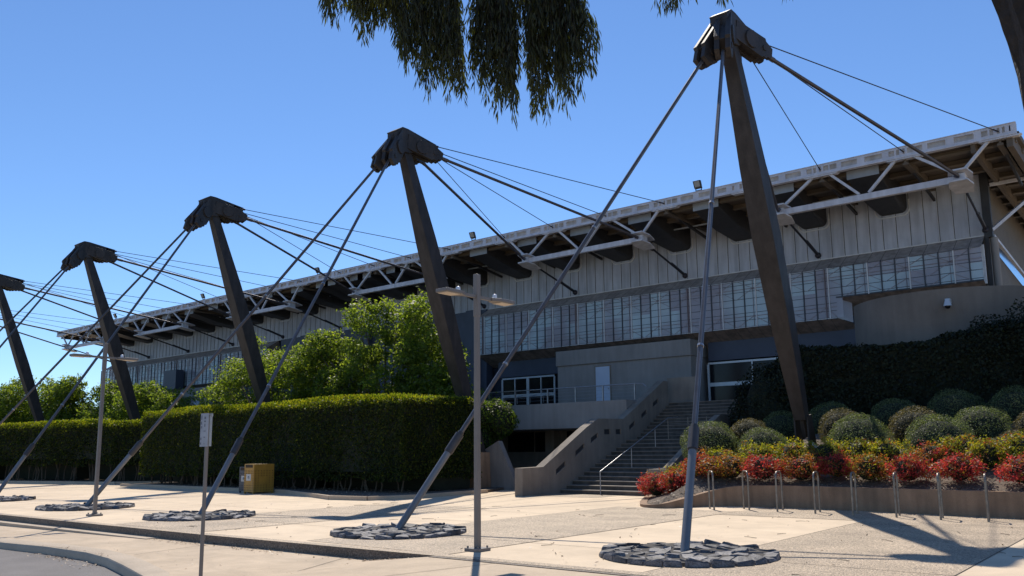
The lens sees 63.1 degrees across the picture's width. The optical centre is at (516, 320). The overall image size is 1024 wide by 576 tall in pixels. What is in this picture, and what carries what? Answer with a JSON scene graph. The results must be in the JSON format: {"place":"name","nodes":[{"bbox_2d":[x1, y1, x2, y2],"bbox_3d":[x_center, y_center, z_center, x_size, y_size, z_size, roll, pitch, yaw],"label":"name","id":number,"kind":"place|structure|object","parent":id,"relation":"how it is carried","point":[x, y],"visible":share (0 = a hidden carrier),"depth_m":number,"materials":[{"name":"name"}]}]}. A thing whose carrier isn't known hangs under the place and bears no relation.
{"place":"outdoors","nodes":[
{"label":"outdoors","id":0,"kind":"place"},
{"bbox_2d":[0,549,122,575],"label":"road","id":1,"kind":"structure","parent":0,"point":[16,563],"depth_m":14.22,"materials":[{"name":"grey asphalt"}]},
{"bbox_2d":[0,538,169,575],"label":"road kerb","id":2,"kind":"structure","parent":1,"relation":"on","point":[124,564],"depth_m":14.86,"materials":[{"name":"concrete"}]},
{"bbox_2d":[0,526,617,575],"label":"footpath","id":3,"kind":"structure","parent":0,"point":[222,560],"depth_m":13.18,"materials":[{"name":"concrete"}]},
{"bbox_2d":[0,520,158,538],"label":"step","id":4,"kind":"object","parent":3,"relation":"on","point":[34,526],"visible":0.35,"depth_m":19.35,"materials":[{"name":"concrete"}]},
{"bbox_2d":[199,413,212,575],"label":"sign post","id":5,"kind":"object","parent":3,"relation":"on","point":[206,431],"visible":1,"depth_m":10.75,"materials":[{"name":"metal"}]},
{"bbox_2d":[9,497,1023,575],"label":"paving joints","id":6,"kind":"object","parent":3,"relation":"on","point":[574,535],"visible":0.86,"depth_m":15.55,"materials":[{"name":"grey concrete"}]},
{"bbox_2d":[317,0,1023,128],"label":"eucalyptus tree","id":7,"kind":"object","parent":3,"relation":"on","point":[495,43],"visible":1,"depth_m":8.84,"materials":[{"name":"green plant"}]},
{"bbox_2d":[0,483,1023,575],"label":"plaza paving","id":8,"kind":"structure","parent":0,"point":[763,530],"depth_m":19.88,"materials":[{"name":"beige concrete"}]},
{"bbox_2d":[0,495,35,501],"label":"stone apron","id":9,"kind":"object","parent":8,"relation":"on","point":[13,498],"visible":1,"depth_m":29.32,"materials":[{"name":"stone"}]},
{"bbox_2d":[0,310,99,347],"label":"steel mast","id":10,"kind":"object","parent":8,"relation":"on","point":[60,332],"visible":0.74,"depth_m":71.66,"materials":[{"name":"metal"}]},
{"bbox_2d":[0,481,158,483],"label":"bed kerb","id":11,"kind":"structure","parent":8,"relation":"on","point":[69,482],"depth_m":44.72,"materials":[{"name":"concrete"}]},
{"bbox_2d":[35,501,134,510],"bbox_3d":[-12.815,5.509,24.843,2.656,0.140,2.656,-8,-11,38],"label":"stone apron","id":12,"kind":"object","parent":8,"relation":"on","point":[79,506],"visible":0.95,"depth_m":24.38,"materials":[{"name":"stone"}]},
{"bbox_2d":[0,479,173,481],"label":"planting bed","id":13,"kind":"object","parent":8,"relation":"on","point":[80,480],"visible":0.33,"depth_m":48.20,"materials":[{"name":"soil"}]},
{"bbox_2d":[0,376,38,422],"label":"green tree","id":14,"kind":"object","parent":13,"relation":"on","point":[12,395],"visible":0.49,"depth_m":67.16,"materials":[{"name":"green plant"}]},
{"bbox_2d":[17,373,94,427],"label":"green tree","id":15,"kind":"object","parent":13,"relation":"on","point":[53,397],"visible":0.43,"depth_m":64.35,"materials":[{"name":"green plant"}]},
{"bbox_2d":[0,417,172,481],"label":"clipped hedge","id":16,"kind":"object","parent":13,"relation":"on","point":[60,450],"visible":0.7,"depth_m":47.62,"materials":[{"name":"green plant"}]},
{"bbox_2d":[74,378,150,426],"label":"green tree","id":17,"kind":"object","parent":13,"relation":"on","point":[111,388],"visible":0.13,"depth_m":61.58,"materials":[{"name":"green plant"}]},
{"bbox_2d":[103,378,203,420],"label":"green tree","id":18,"kind":"object","parent":13,"relation":"on","point":[150,398],"visible":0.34,"depth_m":56.47,"materials":[{"name":"green plant"}]},
{"bbox_2d":[0,274,190,420],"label":"steel mast","id":19,"kind":"object","parent":8,"relation":"on","point":[10,283],"visible":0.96,"depth_m":58.28,"materials":[{"name":"metal"}]},
{"bbox_2d":[69,343,138,516],"bbox_3d":[-10.968,2.825,21.971,0.300,4.520,1.720,-8,-11,38],"label":"lamp post","id":20,"kind":"object","parent":8,"relation":"on","point":[104,357],"visible":1,"depth_m":21.94,"materials":[{"name":"metal"}]},
{"bbox_2d":[0,241,301,419],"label":"steel mast","id":21,"kind":"object","parent":8,"relation":"on","point":[89,253],"visible":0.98,"depth_m":49.67,"materials":[{"name":"metal"}]},
{"bbox_2d":[142,509,255,520],"bbox_3d":[-7.932,4.865,20.925,2.661,0.133,2.665,-8,-11,38],"label":"stone apron","id":22,"kind":"object","parent":8,"relation":"on","point":[186,515],"visible":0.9,"depth_m":20.57,"materials":[{"name":"stone"}]},
{"bbox_2d":[0,196,450,492],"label":"steel mast","id":23,"kind":"object","parent":8,"relation":"on","point":[215,212],"visible":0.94,"depth_m":41.08,"materials":[{"name":"metal"}]},
{"bbox_2d":[239,467,248,492],"bbox_3d":[-10.566,6.351,33.389,0.653,1.020,0.902,-8,-11,38],"label":"waste bin","id":24,"kind":"object","parent":8,"relation":"on","point":[241,480],"visible":0.27,"depth_m":33.18,"materials":[{"name":"grey paint"}]},
{"bbox_2d":[244,464,273,493],"bbox_3d":[-10.113,6.179,32.697,0.653,1.140,0.972,-8,-11,38],"label":"waste bin","id":25,"kind":"object","parent":8,"relation":"on","point":[258,477],"visible":0.99,"depth_m":32.45,"materials":[{"name":"yellow paint"}]},
{"bbox_2d":[120,483,487,500],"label":"bed kerb","id":26,"kind":"structure","parent":8,"relation":"on","point":[367,498],"depth_m":29.74,"materials":[{"name":"concrete"}]},
{"bbox_2d":[137,482,503,495],"bbox_3d":[-8.714,7.747,39.218,12.604,0.200,23.538,8,-12,-44],"label":"planting bed","id":27,"kind":"object","parent":8,"relation":"on","point":[319,490],"visible":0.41,"depth_m":31.96,"materials":[{"name":"soil"}]},
{"bbox_2d":[194,334,317,404],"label":"green tree","id":28,"kind":"object","parent":27,"relation":"on","point":[236,372],"visible":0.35,"depth_m":48.57,"materials":[{"name":"green plant"}]},
{"bbox_2d":[138,392,481,492],"bbox_3d":[-10.235,5.489,37.288,19.683,3.883,4.640,-8,-11,38],"label":"clipped hedge","id":29,"kind":"object","parent":27,"relation":"on","point":[397,440],"visible":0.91,"depth_m":32.73,"materials":[{"name":"green plant"}]},
{"bbox_2d":[265,286,497,404],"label":"green tree","id":30,"kind":"object","parent":27,"relation":"on","point":[326,380],"visible":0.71,"depth_m":41.38,"materials":[{"name":"green plant"}]},
{"bbox_2d":[480,397,519,448],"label":"leafy shrub","id":31,"kind":"object","parent":27,"relation":"on","point":[499,419],"visible":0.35,"depth_m":34.89,"materials":[{"name":"green plant"}]},
{"bbox_2d":[0,515,644,575],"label":"plaza edge","id":32,"kind":"object","parent":8,"relation":"on","point":[367,554],"visible":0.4,"depth_m":15.23,"materials":[{"name":"grey concrete"}]},
{"bbox_2d":[0,513,677,575],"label":"plaza edge band","id":33,"kind":"object","parent":32,"relation":"on","point":[514,561],"visible":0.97,"depth_m":13.46,"materials":[{"name":"beige concrete"}]},
{"bbox_2d":[85,127,664,514],"bbox_3d":[-3.658,-0.404,32.169,9.631,14.032,21.628,-8,-11,38],"label":"steel mast","id":34,"kind":"object","parent":8,"relation":"on","point":[408,150],"visible":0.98,"depth_m":32.66,"materials":[{"name":"metal"}]},
{"bbox_2d":[436,274,514,551],"bbox_3d":[-0.644,1.450,13.700,0.300,4.520,1.720,-8,-11,38],"label":"lamp post","id":35,"kind":"object","parent":8,"relation":"on","point":[476,296],"visible":1,"depth_m":13.64,"materials":[{"name":"metal"}]},
{"bbox_2d":[485,441,514,489],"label":"wing wall","id":36,"kind":"structure","parent":8,"relation":"on","point":[502,472],"depth_m":33.69,"materials":[{"name":"concrete"}]},
{"bbox_2d":[56,121,1023,470],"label":"arena building","id":37,"kind":"structure","parent":8,"relation":"on","point":[620,311],"depth_m":40.92,"materials":[{"name":"paint"}]},
{"bbox_2d":[469,232,475,240],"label":"floodlight","id":38,"kind":"object","parent":37,"relation":"on","point":[472,235],"visible":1,"depth_m":45.71,"materials":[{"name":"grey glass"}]},
{"bbox_2d":[501,375,555,404],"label":"entrance doors","id":39,"kind":"structure","parent":37,"relation":"in","point":[544,381],"depth_m":47.61,"materials":[{"name":"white glass"}]},
{"bbox_2d":[486,383,645,404],"bbox_3d":[-0.487,3.676,39.569,15.267,0.716,0.060,-8,-11,38],"label":"terrace railing","id":40,"kind":"object","parent":37,"relation":"on","point":[603,387],"visible":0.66,"depth_m":37.07,"materials":[{"name":"metal"}]},
{"bbox_2d":[594,365,611,400],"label":"service door","id":41,"kind":"structure","parent":37,"relation":"in","point":[602,374],"depth_m":43.06,"materials":[{"name":"metal"}]},
{"bbox_2d":[693,180,701,190],"bbox_3d":[8.110,-6.040,37.319,0.360,0.450,0.233,-8,-11,38],"label":"floodlight","id":42,"kind":"object","parent":37,"relation":"on","point":[697,184],"visible":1,"depth_m":37.29,"materials":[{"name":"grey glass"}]},
{"bbox_2d":[707,357,776,400],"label":"side window","id":43,"kind":"structure","parent":37,"relation":"in","point":[723,377],"depth_m":40.08,"materials":[{"name":"grey glass"}]},
{"bbox_2d":[853,285,1023,346],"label":"curved concrete wall","id":44,"kind":"structure","parent":37,"relation":"attached to","point":[916,316],"depth_m":28.99,"materials":[{"name":"grey concrete"}]},
{"bbox_2d":[943,298,951,308],"bbox_3d":[14.759,-0.585,28.520,0.280,0.360,0.410,-8,-11,38],"label":"security camera","id":45,"kind":"object","parent":44,"relation":"attached to","point":[947,303],"visible":1,"depth_m":28.40,"materials":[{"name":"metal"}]},
{"bbox_2d":[515,376,737,496],"bbox_3d":[7.006,3.917,30.781,9.020,4.800,11.400,-8,-11,38],"label":"stair flight","id":46,"kind":"object","parent":8,"relation":"on","point":[642,434],"visible":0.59,"depth_m":32.21,"materials":[{"name":"concrete"}]},
{"bbox_2d":[599,539,779,567],"bbox_3d":[2.569,3.458,12.514,2.656,0.142,2.670,-8,-11,38],"label":"stone apron","id":47,"kind":"object","parent":8,"relation":"on","point":[707,553],"visible":0.97,"depth_m":12.10,"materials":[{"name":"stone"}]},
{"bbox_2d":[395,9,998,551],"bbox_3d":[6.845,-1.803,23.753,9.631,14.032,21.628,-8,-11,38],"label":"steel mast","id":48,"kind":"object","parent":8,"relation":"on","point":[729,39],"visible":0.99,"depth_m":24.19,"materials":[{"name":"metal"}]},
{"bbox_2d":[708,470,714,509],"bbox_3d":[5.117,4.448,21.904,0.048,1.023,0.626,-1,-9,2],"label":"bike rack","id":49,"kind":"object","parent":8,"relation":"on","point":[709,471],"visible":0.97,"depth_m":21.72,"materials":[{"name":"metal"}]},
{"bbox_2d":[741,470,749,509],"bbox_3d":[5.975,4.412,21.726,0.048,1.023,0.626,-1,-9,2],"label":"bike rack","id":50,"kind":"object","parent":8,"relation":"on","point":[743,471],"visible":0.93,"depth_m":21.58,"materials":[{"name":"metal"}]},
{"bbox_2d":[640,485,1023,518],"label":"planter wall","id":51,"kind":"structure","parent":8,"relation":"on","point":[1006,504],"depth_m":20.67,"materials":[{"name":"concrete"}]},
{"bbox_2d":[647,409,1023,504],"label":"planting bed","id":52,"kind":"object","parent":8,"relation":"on","point":[700,486],"visible":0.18,"depth_m":21.70,"materials":[{"name":"soil"}]},
{"bbox_2d":[636,471,673,497],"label":"shrub","id":53,"kind":"object","parent":52,"relation":"on","point":[653,488],"visible":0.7,"depth_m":25.45,"materials":[{"name":"red plant"}]},
{"bbox_2d":[654,462,685,479],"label":"shrub","id":54,"kind":"object","parent":52,"relation":"on","point":[669,468],"visible":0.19,"depth_m":26.35,"materials":[{"name":"plant"}]},
{"bbox_2d":[657,466,685,490],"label":"shrub","id":55,"kind":"object","parent":52,"relation":"on","point":[675,480],"visible":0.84,"depth_m":24.80,"materials":[{"name":"red plant"}]},
{"bbox_2d":[678,452,718,475],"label":"shrub","id":56,"kind":"object","parent":52,"relation":"on","point":[699,457],"visible":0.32,"depth_m":24.49,"materials":[{"name":"red plant"}]},
{"bbox_2d":[686,455,727,477],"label":"shrub","id":57,"kind":"object","parent":52,"relation":"on","point":[708,464],"visible":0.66,"depth_m":23.83,"materials":[{"name":"red plant"}]},
{"bbox_2d":[679,421,739,461],"bbox_3d":[6.308,4.109,27.060,2.019,1.764,1.928,-8,-11,38],"label":"round bush","id":58,"kind":"object","parent":52,"relation":"on","point":[713,436],"visible":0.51,"depth_m":26.54,"materials":[{"name":"green plant"}]},
{"bbox_2d":[698,445,739,458],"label":"shrub","id":59,"kind":"object","parent":52,"relation":"on","point":[714,453],"visible":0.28,"depth_m":25.36,"materials":[{"name":"yellow plant"}]},
{"bbox_2d":[707,450,752,478],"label":"shrub","id":60,"kind":"object","parent":52,"relation":"on","point":[730,464],"visible":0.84,"depth_m":23.49,"materials":[{"name":"orange plant"}]},
{"bbox_2d":[730,418,769,451],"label":"round bush","id":61,"kind":"object","parent":52,"relation":"on","point":[739,429],"visible":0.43,"depth_m":27.05,"materials":[{"name":"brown plant"}]},
{"bbox_2d":[736,437,778,463],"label":"shrub","id":62,"kind":"object","parent":52,"relation":"on","point":[763,450],"visible":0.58,"depth_m":24.37,"materials":[{"name":"yellow plant"}]},
{"bbox_2d":[737,426,788,458],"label":"round bush","id":63,"kind":"object","parent":52,"relation":"on","point":[770,438],"visible":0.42,"depth_m":25.43,"materials":[{"name":"green plant"}]},
{"bbox_2d":[739,451,788,480],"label":"shrub","id":64,"kind":"object","parent":52,"relation":"on","point":[763,467],"visible":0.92,"depth_m":22.86,"materials":[{"name":"red plant"}]},
{"bbox_2d":[727,348,816,438],"bbox_3d":[9.713,3.212,30.906,4.080,4.388,2.768,-8,-11,38],"label":"dark shrub","id":65,"kind":"object","parent":52,"relation":"on","point":[758,401],"visible":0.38,"depth_m":30.51,"materials":[{"name":"green plant"}]},
{"bbox_2d":[760,411,794,443],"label":"round bush","id":66,"kind":"object","parent":52,"relation":"on","point":[782,425],"visible":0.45,"depth_m":28.23,"materials":[{"name":"green plant"}]},
{"bbox_2d":[771,435,814,465],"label":"shrub","id":67,"kind":"object","parent":52,"relation":"on","point":[790,449],"visible":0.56,"depth_m":23.85,"materials":[{"name":"yellow plant"}]},
{"bbox_2d":[773,452,826,481],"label":"shrub","id":68,"kind":"object","parent":52,"relation":"on","point":[799,468],"visible":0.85,"depth_m":22.33,"materials":[{"name":"red plant"}]},
{"bbox_2d":[799,436,844,464],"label":"shrub","id":69,"kind":"object","parent":52,"relation":"on","point":[821,450],"visible":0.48,"depth_m":23.30,"materials":[{"name":"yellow plant"}]},
{"bbox_2d":[806,401,853,433],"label":"round bush","id":70,"kind":"object","parent":52,"relation":"on","point":[819,414],"visible":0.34,"depth_m":27.43,"materials":[{"name":"green plant"}]},
{"bbox_2d":[810,450,854,476],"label":"shrub","id":71,"kind":"object","parent":52,"relation":"on","point":[835,464],"visible":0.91,"depth_m":21.87,"materials":[{"name":"red plant"}]},
{"bbox_2d":[818,408,862,443],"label":"round bush","id":72,"kind":"object","parent":52,"relation":"on","point":[826,428],"visible":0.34,"depth_m":25.40,"materials":[{"name":"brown plant"}]},
{"bbox_2d":[833,437,875,463],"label":"shrub","id":73,"kind":"object","parent":52,"relation":"on","point":[858,447],"visible":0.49,"depth_m":22.82,"materials":[{"name":"yellow plant"}]},
{"bbox_2d":[826,412,895,450],"bbox_3d":[9.854,3.493,23.918,1.882,1.757,1.911,-8,-11,38],"label":"round bush","id":74,"kind":"object","parent":52,"relation":"on","point":[851,428],"visible":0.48,"depth_m":23.55,"materials":[{"name":"green plant"}]},
{"bbox_2d":[839,451,894,480],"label":"shrub","id":75,"kind":"object","parent":52,"relation":"on","point":[867,466],"visible":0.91,"depth_m":21.20,"materials":[{"name":"orange plant"}]},
{"bbox_2d":[865,436,915,465],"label":"shrub","id":76,"kind":"object","parent":52,"relation":"on","point":[889,448],"visible":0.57,"depth_m":22.21,"materials":[{"name":"yellow plant"}]},
{"bbox_2d":[870,398,922,429],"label":"round bush","id":77,"kind":"object","parent":52,"relation":"on","point":[885,412],"visible":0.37,"depth_m":26.11,"materials":[{"name":"green plant"}]},
{"bbox_2d":[775,318,1023,433],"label":"dark hedge","id":78,"kind":"object","parent":52,"relation":"on","point":[865,378],"visible":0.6,"depth_m":27.43,"materials":[{"name":"green plant"}]},
{"bbox_2d":[878,453,937,481],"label":"shrub","id":79,"kind":"object","parent":52,"relation":"on","point":[909,468],"visible":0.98,"depth_m":20.32,"materials":[{"name":"red plant"}]},
{"bbox_2d":[887,405,939,445],"bbox_3d":[11.580,3.217,24.234,1.599,1.547,1.617,-8,-11,38],"label":"round bush","id":80,"kind":"object","parent":52,"relation":"on","point":[903,422],"visible":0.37,"depth_m":24.02,"materials":[{"name":"green plant"}]},
{"bbox_2d":[903,439,956,467],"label":"shrub","id":81,"kind":"object","parent":52,"relation":"on","point":[936,453],"visible":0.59,"depth_m":21.20,"materials":[{"name":"orange plant"}]},
{"bbox_2d":[902,413,976,457],"bbox_3d":[11.502,3.357,22.609,1.915,1.719,1.861,-8,-11,38],"label":"round bush","id":82,"kind":"object","parent":52,"relation":"on","point":[934,428],"visible":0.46,"depth_m":22.32,"materials":[{"name":"green plant"}]},
{"bbox_2d":[932,433,977,458],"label":"shrub","id":83,"kind":"object","parent":52,"relation":"on","point":[958,444],"visible":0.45,"depth_m":21.13,"materials":[{"name":"yellow plant"}]},
{"bbox_2d":[926,388,986,424],"bbox_3d":[13.370,2.853,25.326,1.752,1.648,1.742,-8,-11,38],"label":"round bush","id":84,"kind":"object","parent":52,"relation":"on","point":[950,405],"visible":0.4,"depth_m":24.97,"materials":[{"name":"green plant"}]},
{"bbox_2d":[929,449,988,481],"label":"shrub","id":85,"kind":"object","parent":52,"relation":"on","point":[959,467],"visible":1,"depth_m":19.54,"materials":[{"name":"red plant"}]},
{"bbox_2d":[951,405,1012,441],"bbox_3d":[12.940,3.063,23.172,1.548,1.473,1.635,-8,-11,38],"label":"round bush","id":86,"kind":"object","parent":52,"relation":"on","point":[983,423],"visible":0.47,"depth_m":22.76,"materials":[{"name":"green plant"}]},
{"bbox_2d":[957,435,1010,467],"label":"shrub","id":87,"kind":"object","parent":52,"relation":"on","point":[986,450],"visible":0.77,"depth_m":20.29,"materials":[{"name":"yellow plant"}]},
{"bbox_2d":[964,297,1023,383],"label":"dark shrub","id":88,"kind":"object","parent":52,"relation":"on","point":[1007,332],"visible":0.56,"depth_m":26.10,"materials":[{"name":"green plant"}]},
{"bbox_2d":[985,385,1023,423],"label":"round bush","id":89,"kind":"object","parent":52,"relation":"on","point":[1011,404],"visible":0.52,"depth_m":24.01,"materials":[{"name":"green plant"}]},
{"bbox_2d":[991,453,1023,483],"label":"shrub","id":90,"kind":"object","parent":52,"relation":"on","point":[1013,471],"visible":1,"depth_m":18.52,"materials":[{"name":"red plant"}]},
{"bbox_2d":[992,429,1023,464],"bbox_3d":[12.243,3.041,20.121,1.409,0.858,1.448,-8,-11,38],"label":"shrub","id":91,"kind":"object","parent":52,"relation":"on","point":[1015,445],"visible":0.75,"depth_m":20.06,"materials":[{"name":"yellow plant"}]},
{"bbox_2d":[1011,411,1023,432],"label":"round bush","id":92,"kind":"object","parent":52,"relation":"on","point":[1019,425],"visible":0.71,"depth_m":22.61,"materials":[{"name":"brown plant"}]},
{"bbox_2d":[0,0,1023,406],"label":"sky","id":93,"kind":"structure","parent":0,"point":[118,117],"materials":[{"name":"blue"}]},
{"bbox_2d":[120,493,1023,575],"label":"aggregate paving","id":94,"kind":"structure","parent":0,"point":[908,550],"depth_m":15.32,"materials":[{"name":"beige concrete"}]},
{"bbox_2d":[330,522,466,539],"bbox_3d":[-2.309,4.116,16.421,2.657,0.127,2.670,-8,-11,38],"label":"stone apron","id":95,"kind":"object","parent":94,"relation":"on","point":[370,531],"visible":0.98,"depth_m":15.95,"materials":[{"name":"stone"}]},
{"bbox_2d":[775,471,783,511],"bbox_3d":[6.646,4.307,21.086,0.048,1.023,0.627,-6,-10,30],"label":"bike rack","id":96,"kind":"object","parent":94,"relation":"on","point":[776,472],"visible":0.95,"depth_m":20.99,"materials":[{"name":"metal"}]},
{"bbox_2d":[812,471,820,513],"bbox_3d":[7.344,4.194,20.400,0.048,1.023,0.627,-6,-10,30],"label":"bike rack","id":97,"kind":"object","parent":94,"relation":"on","point":[813,473],"visible":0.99,"depth_m":20.28,"materials":[{"name":"metal"}]},
{"bbox_2d":[850,472,857,515],"bbox_3d":[7.962,4.075,19.663,0.048,1.023,0.627,-6,-10,30],"label":"bike rack","id":98,"kind":"object","parent":94,"relation":"on","point":[851,487],"visible":0.99,"depth_m":19.58,"materials":[{"name":"metal"}]},
{"bbox_2d":[892,472,900,517],"bbox_3d":[8.704,3.980,19.094,0.048,1.023,0.627,-6,-10,30],"label":"bike rack","id":99,"kind":"object","parent":94,"relation":"on","point":[894,475],"visible":0.96,"depth_m":18.98,"materials":[{"name":"metal"}]},
{"bbox_2d":[936,472,943,519],"bbox_3d":[9.340,3.864,18.380,0.048,1.023,0.627,-6,-10,30],"label":"bike rack","id":100,"kind":"object","parent":94,"relation":"on","point":[940,499],"visible":0.97,"depth_m":18.20,"materials":[{"name":"metal"}]},
{"bbox_2d":[983,473,989,521],"bbox_3d":[9.999,3.756,17.725,0.048,1.023,0.487,-6,-10,30],"label":"bike rack","id":101,"kind":"object","parent":94,"relation":"on","point":[986,497],"visible":0.97,"depth_m":17.54,"materials":[{"name":"metal"}]}
]}

